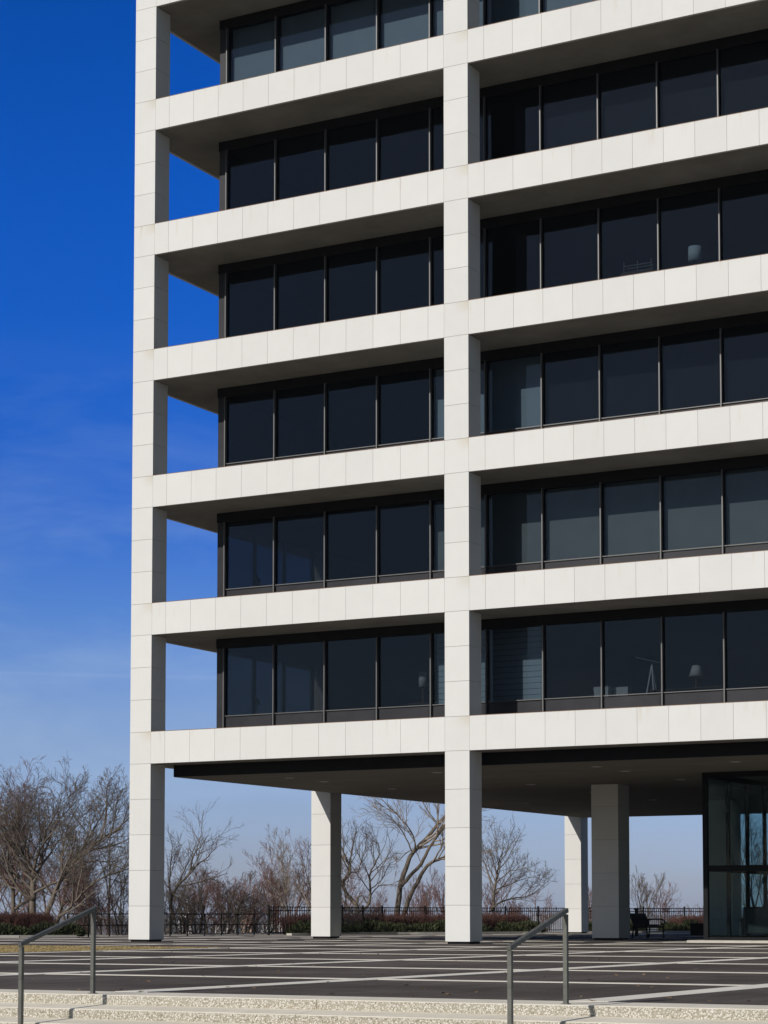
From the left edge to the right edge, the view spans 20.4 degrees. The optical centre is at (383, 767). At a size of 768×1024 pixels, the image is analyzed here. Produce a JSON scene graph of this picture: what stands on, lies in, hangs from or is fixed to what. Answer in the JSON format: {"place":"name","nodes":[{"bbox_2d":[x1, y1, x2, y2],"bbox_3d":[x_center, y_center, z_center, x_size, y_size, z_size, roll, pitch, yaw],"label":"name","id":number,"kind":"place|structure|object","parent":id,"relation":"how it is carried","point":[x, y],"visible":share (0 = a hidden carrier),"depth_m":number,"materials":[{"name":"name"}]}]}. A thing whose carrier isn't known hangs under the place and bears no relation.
{"place":"outdoors","nodes":[
{"label":"outdoors","id":0,"kind":"place"},
{"bbox_2d":[0,945,225,952],"bbox_3d":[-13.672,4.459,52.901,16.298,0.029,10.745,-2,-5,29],"label":"grass","id":1,"kind":"structure","parent":0,"point":[67,947],"depth_m":52.56,"materials":[{"name":"plant"}]},
{"bbox_2d":[6,915,700,934],"bbox_3d":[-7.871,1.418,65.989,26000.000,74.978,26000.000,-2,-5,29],"label":"terrain","id":2,"kind":"structure","parent":0,"point":[209,930],"depth_m":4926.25,"materials":[{"name":"brown soil"}]},
{"bbox_2d":[0,755,50,912],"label":"bare tree","id":3,"kind":"object","parent":2,"relation":"on","point":[14,907],"visible":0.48,"depth_m":90.03,"materials":[{"name":"brown plant"}]},
{"bbox_2d":[0,790,56,912],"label":"bare tree","id":4,"kind":"object","parent":2,"relation":"on","point":[25,905],"visible":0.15,"depth_m":98.58,"materials":[{"name":"brown plant"}]},
{"bbox_2d":[0,756,127,912],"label":"bare tree","id":5,"kind":"object","parent":2,"relation":"on","point":[42,833],"visible":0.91,"depth_m":87.85,"materials":[{"name":"brown plant"}]},
{"bbox_2d":[8,796,121,922],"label":"bare tree","id":6,"kind":"object","parent":2,"relation":"on","point":[61,906],"visible":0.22,"depth_m":98.92,"materials":[{"name":"brown plant"}]},
{"bbox_2d":[1,764,129,912],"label":"bare tree","id":7,"kind":"object","parent":2,"relation":"on","point":[73,862],"visible":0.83,"depth_m":86.04,"materials":[{"name":"brown plant"}]},
{"bbox_2d":[37,839,116,930],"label":"bare tree","id":8,"kind":"object","parent":2,"relation":"on","point":[69,893],"visible":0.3,"depth_m":96.25,"materials":[{"name":"brown plant"}]},
{"bbox_2d":[68,870,119,934],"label":"bare tree","id":9,"kind":"object","parent":2,"relation":"on","point":[99,919],"visible":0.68,"depth_m":91.52,"materials":[{"name":"brown plant"}]},
{"bbox_2d":[80,787,129,934],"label":"bare tree","id":10,"kind":"object","parent":2,"relation":"on","point":[127,816],"visible":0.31,"depth_m":100.69,"materials":[{"name":"brown plant"}]},
{"bbox_2d":[90,855,128,933],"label":"bare tree","id":11,"kind":"object","parent":2,"relation":"on","point":[120,917],"visible":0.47,"depth_m":94.34,"materials":[{"name":"brown plant"}]},
{"bbox_2d":[164,878,205,933],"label":"bare tree","id":12,"kind":"object","parent":2,"relation":"on","point":[181,921],"visible":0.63,"depth_m":94.46,"materials":[{"name":"brown plant"}]},
{"bbox_2d":[164,845,222,933],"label":"bare tree","id":13,"kind":"object","parent":2,"relation":"on","point":[180,861],"visible":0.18,"depth_m":99.32,"materials":[{"name":"brown plant"}]},
{"bbox_2d":[165,858,234,932],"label":"bare tree","id":14,"kind":"object","parent":2,"relation":"on","point":[210,886],"visible":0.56,"depth_m":96.29,"materials":[{"name":"brown plant"}]},
{"bbox_2d":[167,862,274,933],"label":"bare tree","id":15,"kind":"object","parent":2,"relation":"on","point":[228,913],"visible":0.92,"depth_m":93.79,"materials":[{"name":"brown plant"}]},
{"bbox_2d":[221,850,290,932],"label":"bare tree","id":16,"kind":"object","parent":2,"relation":"on","point":[253,911],"visible":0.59,"depth_m":98.67,"materials":[{"name":"brown plant"}]},
{"bbox_2d":[247,840,310,931],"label":"bare tree","id":17,"kind":"object","parent":2,"relation":"on","point":[299,901],"visible":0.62,"depth_m":98.60,"materials":[{"name":"brown plant"}]},
{"bbox_2d":[260,825,351,914],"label":"bare tree","id":18,"kind":"object","parent":2,"relation":"on","point":[283,879],"visible":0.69,"depth_m":95.82,"materials":[{"name":"brown plant"}]},
{"bbox_2d":[341,850,371,911],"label":"bare tree","id":19,"kind":"object","parent":2,"relation":"on","point":[351,889],"visible":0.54,"depth_m":104.09,"materials":[{"name":"brown plant"}]},
{"bbox_2d":[0,989,767,1023],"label":"steps","id":20,"kind":"structure","parent":2,"relation":"on","point":[66,1007],"depth_m":20.41,"materials":[{"name":"concrete"}]},
{"bbox_2d":[18,907,97,1023],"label":"handrail","id":21,"kind":"object","parent":20,"relation":"on","point":[91,911],"visible":0.88,"depth_m":21.65,"materials":[{"name":"metal"}]},
{"bbox_2d":[506,908,570,1023],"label":"handrail","id":22,"kind":"object","parent":20,"relation":"on","point":[535,930],"visible":1,"depth_m":19.07,"materials":[{"name":"metal"}]},
{"bbox_2d":[401,872,438,914],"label":"bare tree","id":23,"kind":"object","parent":2,"relation":"on","point":[423,902],"visible":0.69,"depth_m":105.81,"materials":[{"name":"brown plant"}]},
{"bbox_2d":[350,795,520,916],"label":"bare tree","id":24,"kind":"object","parent":2,"relation":"on","point":[430,834],"visible":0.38,"depth_m":97.78,"materials":[{"name":"brown plant"}]},
{"bbox_2d":[267,905,742,934],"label":"picket fence","id":25,"kind":"object","parent":2,"relation":"on","point":[360,912],"visible":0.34,"depth_m":95.41,"materials":[{"name":"black metal"}]},
{"bbox_2d":[482,876,528,915],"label":"bare tree","id":26,"kind":"object","parent":2,"relation":"on","point":[497,895],"visible":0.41,"depth_m":107.80,"materials":[{"name":"brown plant"}]},
{"bbox_2d":[630,865,665,921],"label":"bare tree","id":27,"kind":"object","parent":2,"relation":"on","point":[647,895],"visible":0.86,"depth_m":109.03,"materials":[{"name":"brown plant"}]},
{"bbox_2d":[741,814,767,906],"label":"bare tree","id":28,"kind":"object","parent":2,"relation":"on","point":[758,881],"visible":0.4,"depth_m":104.13,"materials":[{"name":"brown plant"}]},
{"bbox_2d":[0,932,767,1004],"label":"plaza","id":29,"kind":"structure","parent":0,"point":[539,991],"depth_m":32.60,"materials":[{"name":"grey asphalt"}]},
{"bbox_2d":[0,909,60,928],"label":"barberry hedge","id":30,"kind":"object","parent":29,"relation":"on","point":[21,919],"visible":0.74,"depth_m":80.77,"materials":[{"name":"brown plant"}]},
{"bbox_2d":[0,921,86,936],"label":"juniper hedge","id":31,"kind":"object","parent":29,"relation":"on","point":[36,928],"visible":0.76,"depth_m":78.74,"materials":[{"name":"green plant"}]},
{"bbox_2d":[46,828,128,922],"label":"bare tree","id":32,"kind":"object","parent":29,"relation":"on","point":[72,904],"visible":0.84,"depth_m":84.40,"materials":[{"name":"brown plant"}]},
{"bbox_2d":[67,913,269,936],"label":"pipe fence","id":33,"kind":"object","parent":29,"relation":"on","point":[187,924],"visible":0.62,"depth_m":83.69,"materials":[{"name":"black metal"}]},
{"bbox_2d":[164,800,243,933],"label":"bare tree","id":34,"kind":"object","parent":29,"relation":"on","point":[180,881],"visible":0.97,"depth_m":92.05,"materials":[{"name":"brown plant"}]},
{"bbox_2d":[286,827,351,913],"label":"bare tree","id":35,"kind":"object","parent":29,"relation":"on","point":[303,851],"visible":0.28,"depth_m":97.53,"materials":[{"name":"brown plant"}]},
{"bbox_2d":[0,931,689,937],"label":"kerb","id":36,"kind":"structure","parent":29,"relation":"on","point":[67,936],"depth_m":90.42,"materials":[{"name":"concrete"}]},
{"bbox_2d":[341,816,415,913],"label":"bare tree","id":37,"kind":"object","parent":29,"relation":"on","point":[346,893],"visible":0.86,"depth_m":95.68,"materials":[{"name":"brown plant"}]},
{"bbox_2d":[0,931,767,1001],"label":"paving bands","id":38,"kind":"object","parent":29,"relation":"on","point":[668,994],"visible":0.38,"depth_m":35.93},
{"bbox_2d":[271,911,534,933],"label":"barberry hedge","id":39,"kind":"object","parent":29,"relation":"on","point":[490,920],"visible":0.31,"depth_m":94.52,"materials":[{"name":"brown plant"}]},
{"bbox_2d":[283,918,546,934],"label":"juniper hedge","id":40,"kind":"object","parent":29,"relation":"on","point":[435,926],"visible":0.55,"depth_m":92.79,"materials":[{"name":"green plant"}]},
{"bbox_2d":[128,0,767,943],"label":"office tower","id":41,"kind":"structure","parent":29,"relation":"on","point":[492,442],"depth_m":63.53,"materials":[{"name":"white stone"}]},
{"bbox_2d":[222,635,273,727],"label":"window","id":42,"kind":"structure","parent":41,"relation":"in","point":[252,719],"depth_m":66.57,"materials":[{"name":"brown metal"}]},
{"bbox_2d":[223,508,273,596],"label":"window","id":43,"kind":"structure","parent":41,"relation":"in","point":[266,513],"depth_m":66.91,"materials":[{"name":"brown metal"}]},
{"bbox_2d":[224,381,274,465],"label":"window","id":44,"kind":"structure","parent":41,"relation":"in","point":[265,387],"depth_m":67.27,"materials":[{"name":"brown metal"}]},
{"bbox_2d":[225,255,274,337],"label":"window","id":45,"kind":"structure","parent":41,"relation":"in","point":[265,262],"depth_m":67.58,"materials":[{"name":"brown metal"}]},
{"bbox_2d":[225,131,275,209],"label":"window","id":46,"kind":"structure","parent":41,"relation":"in","point":[265,138],"depth_m":67.85,"materials":[{"name":"brown metal"}]},
{"bbox_2d":[226,7,275,82],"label":"window","id":47,"kind":"structure","parent":41,"relation":"in","point":[253,46],"depth_m":68.08,"materials":[{"name":"grey glass"}]},
{"bbox_2d":[230,154,301,208],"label":"interior wall","id":48,"kind":"structure","parent":41,"relation":"in","point":[249,185],"depth_m":69.32,"materials":[{"name":"black metal"}]},
{"bbox_2d":[229,276,323,336],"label":"interior wall","id":49,"kind":"structure","parent":41,"relation":"in","point":[251,310],"depth_m":69.39,"materials":[{"name":"black metal"}]},
{"bbox_2d":[229,400,353,463],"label":"interior wall","id":50,"kind":"structure","parent":41,"relation":"in","point":[250,429],"depth_m":69.49,"materials":[{"name":"black metal"}]},
{"bbox_2d":[272,631,324,724],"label":"window","id":51,"kind":"structure","parent":41,"relation":"in","point":[309,716],"depth_m":65.69,"materials":[{"name":"brown metal"}]},
{"bbox_2d":[273,502,324,591],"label":"window","id":52,"kind":"structure","parent":41,"relation":"in","point":[313,508],"depth_m":66.02,"materials":[{"name":"brown metal"}]},
{"bbox_2d":[273,374,324,460],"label":"window","id":53,"kind":"structure","parent":41,"relation":"in","point":[315,380],"depth_m":66.39,"materials":[{"name":"brown metal"}]},
{"bbox_2d":[274,247,324,329],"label":"window","id":54,"kind":"structure","parent":41,"relation":"in","point":[316,253],"depth_m":66.70,"materials":[{"name":"brown metal"}]},
{"bbox_2d":[274,120,325,200],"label":"window","id":55,"kind":"structure","parent":41,"relation":"in","point":[318,127],"depth_m":66.96,"materials":[{"name":"brown metal"}]},
{"bbox_2d":[275,0,325,71],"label":"window","id":56,"kind":"structure","parent":41,"relation":"in","point":[303,35],"depth_m":67.19,"materials":[{"name":"grey glass"}]},
{"bbox_2d":[228,525,397,589],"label":"interior wall","id":57,"kind":"structure","parent":41,"relation":"in","point":[250,554],"depth_m":70.53,"materials":[{"name":"grey"}]},
{"bbox_2d":[323,627,376,722],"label":"window","id":58,"kind":"structure","parent":41,"relation":"in","point":[363,714],"depth_m":64.82,"materials":[{"name":"brown metal"}]},
{"bbox_2d":[324,496,376,587],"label":"window","id":59,"kind":"structure","parent":41,"relation":"in","point":[368,502],"depth_m":65.10,"materials":[{"name":"brown metal"}]},
{"bbox_2d":[324,366,376,453],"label":"window","id":60,"kind":"structure","parent":41,"relation":"in","point":[371,372],"depth_m":65.49,"materials":[{"name":"brown metal"}]},
{"bbox_2d":[324,238,376,321],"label":"window","id":61,"kind":"structure","parent":41,"relation":"in","point":[368,244],"depth_m":65.82,"materials":[{"name":"brown metal"}]},
{"bbox_2d":[324,110,376,190],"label":"window","id":62,"kind":"structure","parent":41,"relation":"in","point":[371,116],"depth_m":66.08,"materials":[{"name":"brown metal"}]},
{"bbox_2d":[325,0,375,60],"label":"window","id":63,"kind":"structure","parent":41,"relation":"in","point":[353,24],"depth_m":66.36,"materials":[{"name":"grey glass"}]},
{"bbox_2d":[227,650,491,716],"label":"interior wall","id":64,"kind":"structure","parent":41,"relation":"in","point":[299,687],"depth_m":71.36,"materials":[{"name":"grey"}]},
{"bbox_2d":[376,0,428,48],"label":"window","id":65,"kind":"structure","parent":41,"relation":"in","point":[404,21],"depth_m":65.47,"materials":[{"name":"grey glass"}]},
{"bbox_2d":[376,359,429,447],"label":"window","id":66,"kind":"structure","parent":41,"relation":"in","point":[421,365],"depth_m":64.57,"materials":[{"name":"brown metal"}]},
{"bbox_2d":[376,228,429,313],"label":"window","id":67,"kind":"structure","parent":41,"relation":"in","point":[419,235],"depth_m":64.89,"materials":[{"name":"brown metal"}]},
{"bbox_2d":[376,99,429,180],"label":"window","id":68,"kind":"structure","parent":41,"relation":"in","point":[423,105],"depth_m":65.15,"materials":[{"name":"brown metal"}]},
{"bbox_2d":[376,623,430,719],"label":"window","id":69,"kind":"structure","parent":41,"relation":"in","point":[421,711],"depth_m":63.91,"materials":[{"name":"brown metal"}]},
{"bbox_2d":[376,491,430,582],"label":"window","id":70,"kind":"structure","parent":41,"relation":"in","point":[424,496],"depth_m":64.22,"materials":[{"name":"brown metal"}]},
{"bbox_2d":[429,0,482,37],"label":"window","id":71,"kind":"structure","parent":41,"relation":"in","point":[439,13],"depth_m":64.80,"materials":[{"name":"grey glass"}]},
{"bbox_2d":[429,88,483,170],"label":"window","id":72,"kind":"structure","parent":41,"relation":"in","point":[438,102],"depth_m":64.44,"materials":[{"name":"brown metal"}]},
{"bbox_2d":[429,351,484,441],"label":"window","id":73,"kind":"structure","parent":41,"relation":"in","point":[435,363],"depth_m":63.94,"materials":[{"name":"brown metal"}]},
{"bbox_2d":[429,219,484,305],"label":"window","id":74,"kind":"structure","parent":41,"relation":"in","point":[436,232],"depth_m":64.17,"materials":[{"name":"brown metal"}]},
{"bbox_2d":[429,485,485,578],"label":"window","id":75,"kind":"structure","parent":41,"relation":"in","point":[436,495],"depth_m":63.64,"materials":[{"name":"brown metal"}]},
{"bbox_2d":[430,619,485,716],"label":"window","id":76,"kind":"structure","parent":41,"relation":"in","point":[438,710],"depth_m":63.35,"materials":[{"name":"brown metal"}]},
{"bbox_2d":[483,0,538,25],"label":"window","id":77,"kind":"structure","parent":41,"relation":"in","point":[499,10],"depth_m":63.72,"materials":[{"name":"grey glass"}]},
{"bbox_2d":[483,76,539,160],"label":"window","id":78,"kind":"structure","parent":41,"relation":"in","point":[534,82],"depth_m":63.43,"materials":[{"name":"brown metal"}]},
{"bbox_2d":[484,209,540,296],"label":"window","id":79,"kind":"structure","parent":41,"relation":"in","point":[533,215],"depth_m":63.12,"materials":[{"name":"brown metal"}]},
{"bbox_2d":[484,479,541,573],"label":"window","id":80,"kind":"structure","parent":41,"relation":"in","point":[515,517],"depth_m":62.52,"materials":[{"name":"black glass"}]},
{"bbox_2d":[484,343,541,434],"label":"window","id":81,"kind":"structure","parent":41,"relation":"in","point":[515,383],"depth_m":62.81,"materials":[{"name":"black glass"}]},
{"bbox_2d":[485,615,542,713],"bbox_3d":[3.844,-2.849,62.122,1.847,3.031,0.340,-2,-5,29],"label":"window","id":82,"kind":"structure","parent":41,"relation":"in","point":[519,703],"depth_m":62.24,"materials":[{"name":"brown metal"}]},
{"bbox_2d":[539,0,595,12],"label":"window","id":83,"kind":"structure","parent":41,"relation":"in","point":[550,5],"depth_m":62.90,"materials":[{"name":"grey glass"}]},
{"bbox_2d":[539,64,597,149],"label":"window","id":84,"kind":"structure","parent":41,"relation":"in","point":[570,108],"depth_m":62.50,"materials":[{"name":"black glass"}]},
{"bbox_2d":[540,199,598,288],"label":"window","id":85,"kind":"structure","parent":41,"relation":"in","point":[591,205],"depth_m":62.23,"materials":[{"name":"brown metal"}]},
{"bbox_2d":[540,335,599,427],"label":"window","id":86,"kind":"structure","parent":41,"relation":"in","point":[572,376],"depth_m":61.93,"materials":[{"name":"black glass"}]},
{"bbox_2d":[541,472,599,568],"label":"window","id":87,"kind":"structure","parent":41,"relation":"in","point":[573,512],"depth_m":61.64,"materials":[{"name":"grey glass"}]},
{"bbox_2d":[542,611,600,711],"bbox_3d":[5.416,-2.914,61.189,1.847,3.031,0.220,-2,-5,29],"label":"window","id":88,"kind":"structure","parent":41,"relation":"in","point":[590,702],"depth_m":61.26,"materials":[{"name":"brown metal"}]},
{"bbox_2d":[596,52,656,138],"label":"window","id":89,"kind":"structure","parent":41,"relation":"in","point":[629,97],"depth_m":61.61,"materials":[{"name":"black glass"}]},
{"bbox_2d":[597,188,657,279],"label":"window","id":90,"kind":"structure","parent":41,"relation":"in","point":[648,195],"depth_m":61.35,"materials":[{"name":"brown metal"}]},
{"bbox_2d":[598,326,658,420],"bbox_3d":[7.042,-10.943,60.905,1.847,3.031,0.322,-2,-5,29],"label":"window","id":91,"kind":"structure","parent":41,"relation":"in","point":[631,369],"depth_m":61.06,"materials":[{"name":"black glass"}]},
{"bbox_2d":[599,466,659,563],"bbox_3d":[7.042,-6.957,60.629,1.847,3.031,0.322,-2,-5,29],"label":"window","id":92,"kind":"structure","parent":41,"relation":"in","point":[632,507],"depth_m":60.76,"materials":[{"name":"black glass"}]},
{"bbox_2d":[600,606,661,708],"bbox_3d":[7.017,-2.975,60.308,1.847,3.031,0.220,-2,-5,29],"label":"window","id":93,"kind":"structure","parent":41,"relation":"in","point":[646,699],"depth_m":60.37,"materials":[{"name":"brown metal"}]},
{"bbox_2d":[656,39,717,127],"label":"window","id":94,"kind":"structure","parent":41,"relation":"in","point":[689,86],"depth_m":60.73,"materials":[{"name":"black glass"}]},
{"bbox_2d":[657,178,718,269],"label":"window","id":95,"kind":"structure","parent":41,"relation":"in","point":[691,188],"depth_m":60.46,"materials":[{"name":"brown metal"}]},
{"bbox_2d":[658,318,720,413],"bbox_3d":[8.643,-11.004,60.025,1.847,3.031,0.322,-2,-5,29],"label":"window","id":96,"kind":"structure","parent":41,"relation":"in","point":[691,362],"depth_m":60.17,"materials":[{"name":"black glass"}]},
{"bbox_2d":[659,459,721,558],"bbox_3d":[8.643,-7.018,59.748,1.847,3.031,0.322,-2,-5,29],"label":"window","id":97,"kind":"structure","parent":41,"relation":"in","point":[693,501],"depth_m":59.87,"materials":[{"name":"black glass"}]},
{"bbox_2d":[661,602,723,705],"bbox_3d":[8.618,-3.036,59.428,1.847,3.031,0.220,-2,-5,29],"label":"window","id":98,"kind":"structure","parent":41,"relation":"in","point":[702,696],"depth_m":59.48,"materials":[{"name":"brown metal"}]},
{"bbox_2d":[716,29,767,116],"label":"window","id":99,"kind":"structure","parent":41,"relation":"in","point":[745,69],"depth_m":59.93,"materials":[{"name":"black glass"}]},
{"bbox_2d":[718,169,767,260],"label":"window","id":100,"kind":"structure","parent":41,"relation":"in","point":[760,176],"depth_m":59.66,"materials":[{"name":"brown metal"}]},
{"bbox_2d":[720,311,767,406],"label":"window","id":101,"kind":"structure","parent":41,"relation":"in","point":[746,347],"depth_m":59.38,"materials":[{"name":"brown metal"}]},
{"bbox_2d":[721,454,767,553],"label":"window","id":102,"kind":"structure","parent":41,"relation":"in","point":[747,489],"depth_m":59.10,"materials":[{"name":"black glass"}]},
{"bbox_2d":[723,598,767,701],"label":"window","id":103,"kind":"structure","parent":41,"relation":"in","point":[759,693],"depth_m":58.73,"materials":[{"name":"brown metal"}]},
{"bbox_2d":[482,815,558,913],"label":"bare tree","id":104,"kind":"object","parent":29,"relation":"on","point":[494,905],"visible":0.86,"depth_m":103.98,"materials":[{"name":"brown plant"}]},
{"bbox_2d":[588,919,697,930],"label":"juniper hedge","id":105,"kind":"object","parent":29,"relation":"on","point":[683,926],"visible":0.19,"depth_m":100.48,"materials":[{"name":"green plant"}]},
{"bbox_2d":[630,913,665,937],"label":"bench","id":106,"kind":"object","parent":29,"relation":"on","point":[639,920],"visible":0.98,"depth_m":76.31,"materials":[{"name":"black paint"}]},
{"bbox_2d":[0,0,767,916],"label":"sky","id":107,"kind":"structure","parent":0,"point":[68,67],"materials":[{"name":"blue"}]},
{"bbox_2d":[739,907,767,936],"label":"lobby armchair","id":108,"kind":"object","parent":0,"point":[754,920],"visible":0.94,"depth_m":65.22,"materials":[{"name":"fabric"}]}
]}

